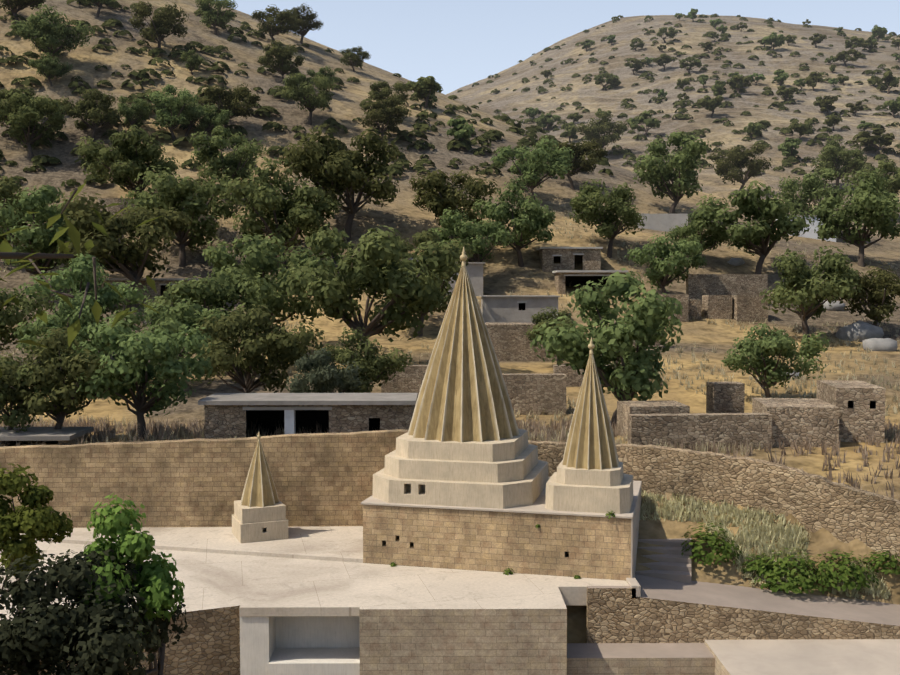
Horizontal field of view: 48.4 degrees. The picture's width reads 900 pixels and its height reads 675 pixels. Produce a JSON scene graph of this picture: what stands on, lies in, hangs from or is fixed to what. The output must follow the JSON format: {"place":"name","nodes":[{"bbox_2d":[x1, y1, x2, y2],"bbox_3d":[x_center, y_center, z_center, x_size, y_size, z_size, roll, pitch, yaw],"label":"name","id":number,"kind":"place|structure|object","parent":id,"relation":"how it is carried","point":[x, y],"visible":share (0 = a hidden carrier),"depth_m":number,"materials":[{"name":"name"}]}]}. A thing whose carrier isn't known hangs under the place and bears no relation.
{"place":"outdoors","nodes":[
{"label":"outdoors","id":0,"kind":"place"},
{"bbox_2d":[0,427,93,440],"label":"flat roof","id":1,"kind":"structure","parent":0,"point":[47,433],"depth_m":45.78,"materials":[{"name":"concrete"}]},
{"bbox_2d":[240,616,359,674],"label":"recess walls","id":2,"kind":"structure","parent":0,"point":[299,645],"depth_m":29.94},
{"bbox_2d":[239,587,364,615],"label":"roof slab","id":3,"kind":"structure","parent":2,"relation":"on","point":[301,601],"depth_m":29.91,"materials":[{"name":"beige concrete"}]},
{"bbox_2d":[0,0,899,642],"bbox_3d":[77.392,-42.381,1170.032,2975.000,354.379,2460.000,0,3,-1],"label":"hillside","id":4,"kind":"structure","parent":0,"point":[504,272],"depth_m":150.14,"materials":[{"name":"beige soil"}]},
{"bbox_2d":[0,287,54,350],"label":"tree","id":5,"kind":"object","parent":4,"relation":"on","point":[13,317],"visible":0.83,"depth_m":78.17,"materials":[{"name":"green plant"}]},
{"bbox_2d":[0,174,58,263],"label":"tree","id":6,"kind":"object","parent":4,"relation":"on","point":[9,187],"visible":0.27,"depth_m":109.32,"materials":[{"name":"green plant"}]},
{"bbox_2d":[0,351,59,443],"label":"tree","id":7,"kind":"object","parent":4,"relation":"on","point":[11,420],"visible":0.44,"depth_m":46.24,"materials":[{"name":"green plant"}]},
{"bbox_2d":[0,89,66,158],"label":"tree","id":8,"kind":"object","parent":4,"relation":"on","point":[27,116],"visible":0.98,"depth_m":130.02,"materials":[{"name":"green plant"}]},
{"bbox_2d":[0,463,73,616],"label":"tree","id":9,"kind":"object","parent":4,"relation":"on","point":[34,519],"visible":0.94,"depth_m":20.57,"materials":[{"name":"green plant"}]},
{"bbox_2d":[0,183,94,295],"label":"tree","id":10,"kind":"object","parent":4,"relation":"on","point":[38,239],"visible":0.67,"depth_m":100.49,"materials":[{"name":"green plant"}]},
{"bbox_2d":[28,52,72,86],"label":"tree","id":11,"kind":"object","parent":4,"relation":"on","point":[52,68],"visible":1,"depth_m":147.44,"materials":[{"name":"green plant"}]},
{"bbox_2d":[9,3,94,56],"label":"tree","id":12,"kind":"object","parent":4,"relation":"on","point":[49,38],"visible":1,"depth_m":150.83,"materials":[{"name":"green plant"}]},
{"bbox_2d":[0,324,122,442],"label":"tree","id":13,"kind":"object","parent":4,"relation":"on","point":[66,405],"visible":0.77,"depth_m":46.00,"materials":[{"name":"green plant"}]},
{"bbox_2d":[13,291,134,366],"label":"tree","id":14,"kind":"object","parent":4,"relation":"on","point":[32,331],"visible":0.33,"depth_m":69.16,"materials":[{"name":"green plant"}]},
{"bbox_2d":[0,183,161,377],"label":"tree branch","id":15,"kind":"object","parent":4,"relation":"on","point":[7,254],"visible":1,"depth_m":6.40,"materials":[{"name":"green plant"}]},
{"bbox_2d":[18,251,150,340],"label":"tree","id":16,"kind":"object","parent":4,"relation":"on","point":[81,271],"visible":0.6,"depth_m":83.06,"materials":[{"name":"green plant"}]},
{"bbox_2d":[57,88,123,141],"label":"tree","id":17,"kind":"object","parent":4,"relation":"on","point":[93,115],"visible":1,"depth_m":136.74,"materials":[{"name":"green plant"}]},
{"bbox_2d":[0,545,187,674],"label":"tree","id":18,"kind":"object","parent":4,"relation":"on","point":[53,635],"visible":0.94,"depth_m":14.40,"materials":[{"name":"green plant"}]},
{"bbox_2d":[53,189,192,310],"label":"tree","id":19,"kind":"object","parent":4,"relation":"on","point":[112,253],"visible":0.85,"depth_m":97.60,"materials":[{"name":"green plant"}]},
{"bbox_2d":[0,587,251,674],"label":"wing","id":20,"kind":"structure","parent":4,"relation":"on","point":[208,643],"depth_m":29.29,"materials":[{"name":"brown stone"}]},
{"bbox_2d":[76,125,179,197],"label":"tree","id":21,"kind":"object","parent":4,"relation":"on","point":[130,150],"visible":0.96,"depth_m":118.86,"materials":[{"name":"green plant"}]},
{"bbox_2d":[79,493,184,674],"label":"tree","id":22,"kind":"object","parent":4,"relation":"on","point":[156,582],"visible":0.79,"depth_m":15.30,"materials":[{"name":"green plant"}]},
{"bbox_2d":[116,95,151,129],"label":"tree","id":23,"kind":"object","parent":4,"relation":"on","point":[140,109],"visible":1,"depth_m":140.69,"materials":[{"name":"green plant"}]},
{"bbox_2d":[61,315,212,438],"bbox_3d":[-14.798,2.049,48.130,6.871,6.334,6.857,2,4,40],"label":"tree","id":24,"kind":"object","parent":4,"relation":"on","point":[134,355],"visible":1,"depth_m":47.27,"materials":[{"name":"green plant"}]},
{"bbox_2d":[129,1,188,52],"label":"tree","id":25,"kind":"object","parent":4,"relation":"on","point":[160,22],"visible":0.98,"depth_m":163.59,"materials":[{"name":"green plant"}]},
{"bbox_2d":[107,296,228,375],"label":"tree","id":26,"kind":"object","parent":4,"relation":"on","point":[173,322],"visible":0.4,"depth_m":68.44,"materials":[{"name":"green plant"}]},
{"bbox_2d":[145,84,201,140],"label":"tree","id":27,"kind":"object","parent":4,"relation":"on","point":[165,101],"visible":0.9,"depth_m":140.38,"materials":[{"name":"green plant"}]},
{"bbox_2d":[120,165,239,266],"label":"tree","id":28,"kind":"object","parent":4,"relation":"on","point":[172,190],"visible":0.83,"depth_m":111.33,"materials":[{"name":"green plant"}]},
{"bbox_2d":[0,429,407,527],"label":"long wall","id":29,"kind":"structure","parent":4,"relation":"on","point":[322,479],"depth_m":38.69,"materials":[{"name":"beige stone"}]},
{"bbox_2d":[188,103,232,139],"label":"tree","id":30,"kind":"object","parent":4,"relation":"on","point":[208,116],"visible":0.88,"depth_m":142.04,"materials":[{"name":"green plant"}]},
{"bbox_2d":[144,264,287,372],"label":"tree","id":31,"kind":"object","parent":4,"relation":"on","point":[210,292],"visible":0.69,"depth_m":74.50,"materials":[{"name":"green plant"}]},
{"bbox_2d":[195,0,237,34],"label":"tree","id":32,"kind":"object","parent":4,"relation":"on","point":[219,16],"visible":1,"depth_m":181.11,"materials":[{"name":"green plant"}]},
{"bbox_2d":[189,125,267,199],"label":"tree","id":33,"kind":"object","parent":4,"relation":"on","point":[234,166],"visible":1,"depth_m":124.92,"materials":[{"name":"green plant"}]},
{"bbox_2d":[197,83,260,127],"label":"tree","id":34,"kind":"object","parent":4,"relation":"on","point":[230,98],"visible":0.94,"depth_m":144.41,"materials":[{"name":"green plant"}]},
{"bbox_2d":[189,304,324,392],"bbox_3d":[-12.281,1.651,62.663,8.851,7.499,7.444,0,3,-1],"label":"tree","id":35,"kind":"object","parent":4,"relation":"on","point":[283,346],"visible":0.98,"depth_m":61.69,"materials":[{"name":"green plant"}]},
{"bbox_2d":[202,233,341,353],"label":"tree","id":36,"kind":"object","parent":4,"relation":"on","point":[261,253],"visible":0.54,"depth_m":83.63,"materials":[{"name":"green plant"}]},
{"bbox_2d":[250,4,299,42],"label":"tree","id":37,"kind":"object","parent":4,"relation":"on","point":[287,18],"visible":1,"depth_m":187.65,"materials":[{"name":"green plant"}]},
{"bbox_2d":[220,156,340,268],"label":"tree","id":38,"kind":"object","parent":4,"relation":"on","point":[302,212],"visible":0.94,"depth_m":109.20,"materials":[{"name":"green plant"}]},
{"bbox_2d":[257,39,305,83],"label":"tree","id":39,"kind":"object","parent":4,"relation":"on","point":[280,53],"visible":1,"depth_m":164.78,"materials":[{"name":"green plant"}]},
{"bbox_2d":[275,3,322,43],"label":"tree","id":40,"kind":"object","parent":4,"relation":"on","point":[304,20],"visible":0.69,"depth_m":197.54,"materials":[{"name":"green plant"}]},
{"bbox_2d":[204,405,412,438],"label":"portico house","id":41,"kind":"structure","parent":4,"relation":"on","point":[224,421],"depth_m":46.62,"materials":[{"name":"brown"}]},
{"bbox_2d":[198,393,417,404],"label":"flat roof","id":42,"kind":"structure","parent":41,"relation":"on","point":[312,399],"depth_m":46.76,"materials":[{"name":"grey concrete"}]},
{"bbox_2d":[282,73,336,125],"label":"tree","id":43,"kind":"object","parent":4,"relation":"on","point":[302,92],"visible":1,"depth_m":151.05,"materials":[{"name":"green plant"}]},
{"bbox_2d":[0,533,628,604],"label":"courtyard slab","id":44,"kind":"structure","parent":4,"relation":"on","point":[200,569],"depth_m":32.65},
{"bbox_2d":[20,526,362,562],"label":"paving","id":45,"kind":"structure","parent":44,"relation":"on","point":[337,543],"depth_m":36.55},
{"bbox_2d":[232,500,287,542],"bbox_3d":[-7.115,7.013,37.398,1.760,1.660,1.760,-1,3,-22],"label":"spire base","id":46,"kind":"object","parent":45,"relation":"on","point":[259,524],"visible":0.83,"depth_m":36.65,"materials":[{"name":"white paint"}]},
{"bbox_2d":[240,441,278,506],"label":"fluted conical spire","id":47,"kind":"structure","parent":46,"relation":"on","point":[259,490],"depth_m":36.98,"materials":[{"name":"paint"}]},
{"bbox_2d":[363,505,630,580],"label":"stone wall","id":48,"kind":"structure","parent":44,"relation":"on","point":[568,545],"depth_m":33.00,"materials":[{"name":"beige stone"}]},
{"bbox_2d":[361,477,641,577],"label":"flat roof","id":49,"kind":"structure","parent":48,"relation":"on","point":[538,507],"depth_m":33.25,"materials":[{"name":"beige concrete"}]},
{"bbox_2d":[372,460,548,508],"bbox_3d":[0.491,5.109,36.176,5.640,0.780,5.640,1,3,13],"label":"spire base tier","id":50,"kind":"object","parent":49,"relation":"on","point":[528,489],"visible":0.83,"depth_m":33.53,"materials":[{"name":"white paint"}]},
{"bbox_2d":[384,428,537,482],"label":"shrine tiers","id":51,"kind":"object","parent":50,"relation":"on","point":[514,458],"visible":0.85,"depth_m":34.00,"materials":[{"name":"beige stone"}]},
{"bbox_2d":[407,266,519,442],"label":"fluted conical spire","id":52,"kind":"structure","parent":51,"relation":"on","point":[463,395],"depth_m":35.03,"materials":[{"name":"beige stone"}]},
{"bbox_2d":[545,461,632,513],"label":"shrine tiers","id":53,"kind":"object","parent":49,"relation":"on","point":[573,489],"visible":0.9,"depth_m":32.63,"materials":[{"name":"white paint"}]},
{"bbox_2d":[562,354,619,469],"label":"fluted conical spire","id":54,"kind":"structure","parent":53,"relation":"on","point":[590,443],"depth_m":33.26,"materials":[{"name":"paint"}]},
{"bbox_2d":[285,348,363,392],"bbox_3d":[-7.429,3.123,58.569,4.850,5.137,4.080,1,3,27],"label":"tree","id":55,"kind":"object","parent":4,"relation":"on","point":[325,377],"visible":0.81,"depth_m":57.64,"materials":[{"name":"green plant"}]},
{"bbox_2d":[278,124,402,241],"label":"tree","id":56,"kind":"object","parent":4,"relation":"on","point":[343,176],"visible":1,"depth_m":118.69,"materials":[{"name":"green plant"}]},
{"bbox_2d":[309,327,413,392],"bbox_3d":[-5.766,2.203,64.032,6.687,5.952,5.628,0,3,7],"label":"tree","id":57,"kind":"object","parent":4,"relation":"on","point":[376,369],"visible":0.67,"depth_m":63.86,"materials":[{"name":"green plant"}]},
{"bbox_2d":[277,224,459,355],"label":"tree","id":58,"kind":"object","parent":4,"relation":"on","point":[379,267],"visible":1,"depth_m":74.84,"materials":[{"name":"green plant"}]},
{"bbox_2d":[358,96,411,140],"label":"tree","id":59,"kind":"object","parent":4,"relation":"on","point":[386,118],"visible":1,"depth_m":151.01,"materials":[{"name":"green plant"}]},
{"bbox_2d":[368,80,409,106],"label":"tree","id":60,"kind":"object","parent":4,"relation":"on","point":[377,93],"visible":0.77,"depth_m":160.49,"materials":[{"name":"green plant"}]},
{"bbox_2d":[381,365,427,394],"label":"terrace wall","id":61,"kind":"structure","parent":4,"relation":"on","point":[410,379],"depth_m":67.92,"materials":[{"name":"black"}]},
{"bbox_2d":[377,228,473,336],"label":"tree","id":62,"kind":"object","parent":4,"relation":"on","point":[425,236],"visible":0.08,"depth_m":93.55,"materials":[{"name":"green plant"}]},
{"bbox_2d":[0,0,899,187],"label":"hill bushes","id":63,"kind":"object","parent":4,"relation":"on","point":[395,168],"visible":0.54,"depth_m":173.25,"materials":[{"name":"green plant"}]},
{"bbox_2d":[0,415,899,498],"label":"dry grass","id":64,"kind":"structure","parent":4,"relation":"on","point":[106,429],"depth_m":47.22,"materials":[{"name":"plant"}]},
{"bbox_2d":[409,169,499,240],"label":"tree","id":65,"kind":"object","parent":4,"relation":"on","point":[447,196],"visible":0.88,"depth_m":118.02,"materials":[{"name":"green plant"}]},
{"bbox_2d":[359,587,566,674],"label":"block wall","id":66,"kind":"structure","parent":4,"relation":"on","point":[463,630],"depth_m":29.26,"materials":[{"name":"beige stone"}]},
{"bbox_2d":[428,207,514,262],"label":"tree","id":67,"kind":"object","parent":4,"relation":"on","point":[456,225],"visible":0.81,"depth_m":111.10,"materials":[{"name":"green plant"}]},
{"bbox_2d":[471,180,555,266],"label":"tree","id":68,"kind":"object","parent":4,"relation":"on","point":[530,219],"visible":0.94,"depth_m":115.54,"materials":[{"name":"green plant"}]},
{"bbox_2d":[481,297,557,322],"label":"house","id":69,"kind":"structure","parent":4,"relation":"on","point":[502,310],"depth_m":97.73,"materials":[{"name":"grey paint"}]},
{"bbox_2d":[485,323,556,360],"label":"house terrace","id":70,"kind":"structure","parent":4,"relation":"on","point":[510,341],"depth_m":82.61,"materials":[{"name":"brown stone"}]},
{"bbox_2d":[490,135,574,198],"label":"tree","id":71,"kind":"object","parent":4,"relation":"on","point":[539,157],"visible":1,"depth_m":138.01,"materials":[{"name":"green plant"}]},
{"bbox_2d":[502,374,565,414],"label":"terrace wall","id":72,"kind":"structure","parent":4,"relation":"on","point":[539,393],"depth_m":63.70,"materials":[{"name":"brown"}]},
{"bbox_2d":[524,306,585,364],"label":"tree","id":73,"kind":"object","parent":4,"relation":"on","point":[539,320],"visible":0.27,"depth_m":78.28,"materials":[{"name":"green plant"}]},
{"bbox_2d":[539,249,600,271],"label":"house","id":74,"kind":"structure","parent":4,"relation":"on","point":[591,259],"depth_m":116.66,"materials":[{"name":"grey"}]},
{"bbox_2d":[546,138,607,189],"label":"tree","id":75,"kind":"object","parent":4,"relation":"on","point":[579,165],"visible":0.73,"depth_m":146.90,"materials":[{"name":"green plant"}]},
{"bbox_2d":[555,273,624,296],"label":"house porch","id":76,"kind":"object","parent":4,"relation":"on","point":[561,280],"visible":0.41,"depth_m":113.15,"materials":[{"name":"grey"}]},
{"bbox_2d":[574,111,628,148],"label":"tree","id":77,"kind":"object","parent":4,"relation":"on","point":[596,130],"visible":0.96,"depth_m":233.26,"materials":[{"name":"green plant"}]},
{"bbox_2d":[530,268,682,426],"bbox_3d":[8.655,0.894,54.124,7.766,9.304,9.367,1,3,14],"label":"tree","id":78,"kind":"object","parent":4,"relation":"on","point":[640,365],"visible":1,"depth_m":51.93,"materials":[{"name":"green plant"}]},
{"bbox_2d":[569,179,646,257],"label":"tree","id":79,"kind":"object","parent":4,"relation":"on","point":[587,202],"visible":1,"depth_m":119.55,"materials":[{"name":"green plant"}]},
{"bbox_2d":[390,511,899,593],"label":"slope bushes","id":80,"kind":"object","parent":4,"relation":"on","point":[827,577],"visible":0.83,"depth_m":33.84,"materials":[{"name":"green plant"}]},
{"bbox_2d":[617,400,689,436],"bbox_3d":[10.054,4.828,49.722,2.960,3.107,2.500,0,3,-5],"label":"ruin","id":81,"kind":"object","parent":4,"relation":"on","point":[625,409],"visible":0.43,"depth_m":48.79,"materials":[{"name":"brown stone"}]},
{"bbox_2d":[637,214,687,231],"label":"grey wall","id":82,"kind":"structure","parent":4,"relation":"on","point":[663,222],"depth_m":135.41,"materials":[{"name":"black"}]},
{"bbox_2d":[636,538,691,583],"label":"side steps","id":83,"kind":"structure","parent":4,"relation":"on","point":[673,564],"depth_m":34.39,"materials":[{"name":"concrete"}]},
{"bbox_2d":[625,232,706,293],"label":"tree","id":84,"kind":"object","parent":4,"relation":"on","point":[679,252],"visible":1,"depth_m":106.88,"materials":[{"name":"green plant"}]},
{"bbox_2d":[632,130,711,213],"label":"tree","id":85,"kind":"object","parent":4,"relation":"on","point":[682,176],"visible":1,"depth_m":142.15,"materials":[{"name":"green plant"}]},
{"bbox_2d":[665,208,729,254],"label":"tree","id":86,"kind":"object","parent":4,"relation":"on","point":[692,229],"visible":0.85,"depth_m":120.01,"materials":[{"name":"green plant"}]},
{"bbox_2d":[627,413,771,449],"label":"ruin wall","id":87,"kind":"structure","parent":4,"relation":"on","point":[653,429],"depth_m":46.00,"materials":[{"name":"brown"}]},
{"bbox_2d":[528,440,899,559],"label":"long wall","id":88,"kind":"structure","parent":4,"relation":"on","point":[841,512],"depth_m":36.67,"materials":[{"name":"beige stone"}]},
{"bbox_2d":[702,295,731,318],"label":"ruin","id":89,"kind":"object","parent":4,"relation":"on","point":[716,306],"visible":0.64,"depth_m":101.77,"materials":[{"name":"brown"}]},
{"bbox_2d":[706,381,744,412],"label":"ruin pier","id":90,"kind":"structure","parent":4,"relation":"on","point":[724,397],"depth_m":53.66,"materials":[{"name":"brown"}]},
{"bbox_2d":[686,274,767,302],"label":"ruin","id":91,"kind":"object","parent":4,"relation":"on","point":[698,286],"visible":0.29,"depth_m":107.90,"materials":[{"name":"brown"}]},
{"bbox_2d":[709,143,771,190],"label":"tree","id":92,"kind":"object","parent":4,"relation":"on","point":[736,156],"visible":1,"depth_m":192.13,"materials":[{"name":"green plant"}]},
{"bbox_2d":[732,295,767,321],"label":"ruin","id":93,"kind":"object","parent":4,"relation":"on","point":[748,307],"visible":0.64,"depth_m":101.17,"materials":[{"name":"brown"}]},
{"bbox_2d":[694,180,814,273],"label":"tree","id":94,"kind":"object","parent":4,"relation":"on","point":[767,212],"visible":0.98,"depth_m":115.83,"materials":[{"name":"green plant"}]},
{"bbox_2d":[640,490,890,598],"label":"dry grass","id":95,"kind":"structure","parent":4,"relation":"on","point":[759,534],"depth_m":35.87,"materials":[{"name":"plant"}]},
{"bbox_2d":[721,321,829,397],"bbox_3d":[21.112,1.972,65.579,7.067,5.921,6.056,-1,3,-11],"label":"tree","id":96,"kind":"object","parent":4,"relation":"on","point":[764,345],"visible":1,"depth_m":64.70,"materials":[{"name":"green plant"}]},
{"bbox_2d":[752,398,838,447],"bbox_3d":[16.658,4.826,48.516,3.242,3.364,4.000,0,3,7],"label":"ruin","id":97,"kind":"object","parent":4,"relation":"on","point":[817,419],"visible":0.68,"depth_m":46.54,"materials":[{"name":"brown"}]},
{"bbox_2d":[759,245,861,341],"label":"tree","id":98,"kind":"object","parent":4,"relation":"on","point":[795,291],"visible":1,"depth_m":92.23,"materials":[{"name":"green plant"}]},
{"bbox_2d":[778,166,852,214],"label":"tree","id":99,"kind":"object","parent":4,"relation":"on","point":[813,188],"visible":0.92,"depth_m":146.35,"materials":[{"name":"green plant"}]},
{"bbox_2d":[810,134,866,189],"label":"tree","id":100,"kind":"object","parent":4,"relation":"on","point":[834,155],"visible":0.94,"depth_m":195.15,"materials":[{"name":"green plant"}]},
{"bbox_2d":[816,380,885,442],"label":"stone house","id":101,"kind":"structure","parent":4,"relation":"on","point":[860,405],"depth_m":47.62,"materials":[{"name":"brown stone"}]},
{"bbox_2d":[809,168,899,266],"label":"tree","id":102,"kind":"object","parent":4,"relation":"on","point":[879,206],"visible":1,"depth_m":123.49,"materials":[{"name":"green plant"}]},
{"bbox_2d":[835,320,883,341],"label":"boulder","id":103,"kind":"object","parent":4,"relation":"on","point":[860,330],"visible":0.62,"depth_m":94.59,"materials":[{"name":"stone"}]},
{"bbox_2d":[833,265,899,325],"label":"tree","id":104,"kind":"object","parent":4,"relation":"on","point":[879,303],"visible":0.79,"depth_m":96.38,"materials":[{"name":"green plant"}]},
{"bbox_2d":[841,159,899,198],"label":"tree","id":105,"kind":"object","parent":4,"relation":"on","point":[894,182],"visible":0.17,"depth_m":161.49,"materials":[{"name":"green plant"}]},
{"bbox_2d":[852,128,894,154],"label":"tree","id":106,"kind":"object","parent":4,"relation":"on","point":[864,138],"visible":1,"depth_m":225.96,"materials":[{"name":"green plant"}]},
{"bbox_2d":[217,0,899,94],"label":"sky","id":107,"kind":"structure","parent":0,"point":[458,43],"materials":[{"name":"blue"}]},
{"bbox_2d":[567,643,714,674],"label":"terrace","id":108,"kind":"structure","parent":0,"point":[640,658],"depth_m":30.06,"materials":[{"name":"concrete"}]},
{"bbox_2d":[586,574,899,642],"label":"stone retaining wall","id":109,"kind":"structure","parent":0,"point":[659,610],"depth_m":31.30,"materials":[{"name":"stone"}]},
{"bbox_2d":[704,639,899,674],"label":"roof slab","id":110,"kind":"structure","parent":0,"point":[817,657],"depth_m":29.86,"materials":[{"name":"concrete"}]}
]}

